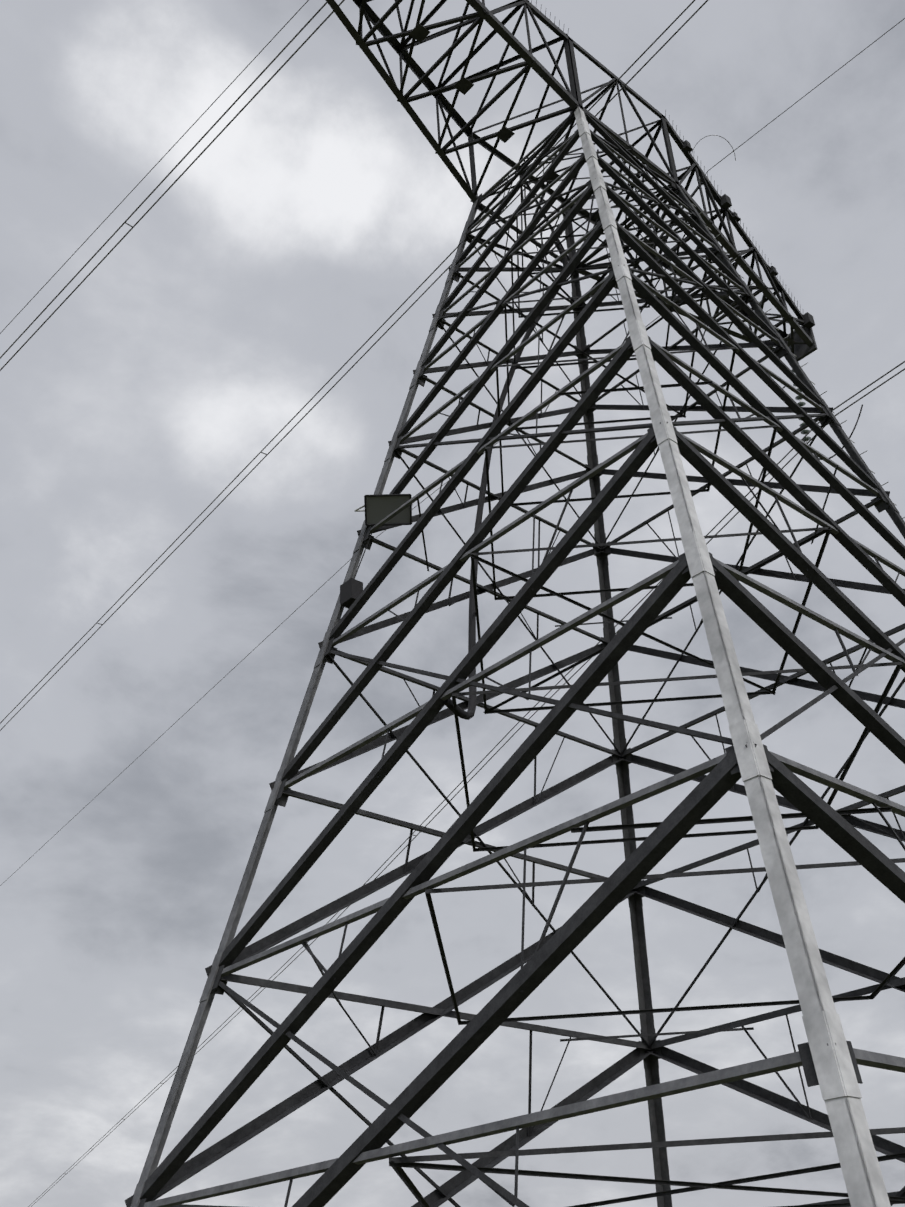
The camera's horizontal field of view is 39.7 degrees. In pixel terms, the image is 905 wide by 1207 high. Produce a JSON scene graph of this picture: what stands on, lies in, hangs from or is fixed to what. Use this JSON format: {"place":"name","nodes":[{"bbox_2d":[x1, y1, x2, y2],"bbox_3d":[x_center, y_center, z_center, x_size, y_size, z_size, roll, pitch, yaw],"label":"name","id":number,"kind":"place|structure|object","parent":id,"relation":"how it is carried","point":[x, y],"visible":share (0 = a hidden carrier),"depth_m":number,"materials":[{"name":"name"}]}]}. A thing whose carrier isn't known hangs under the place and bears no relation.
{"place":"outdoors","nodes":[
{"label":"outdoors","id":0,"kind":"place"},
{"bbox_2d":[0,0,904,1206],"label":"sky","id":1,"kind":"structure","parent":0,"point":[323,205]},
{"label":"ground","id":2,"kind":"structure","parent":0,"visible":0},
{"bbox_2d":[0,0,904,1206],"bbox_3d":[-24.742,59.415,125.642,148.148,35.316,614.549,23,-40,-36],"label":"pylon","id":3,"kind":"object","parent":2,"relation":"on","point":[828,1056],"visible":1,"depth_m":22.01,"materials":[{"name":"metal"}]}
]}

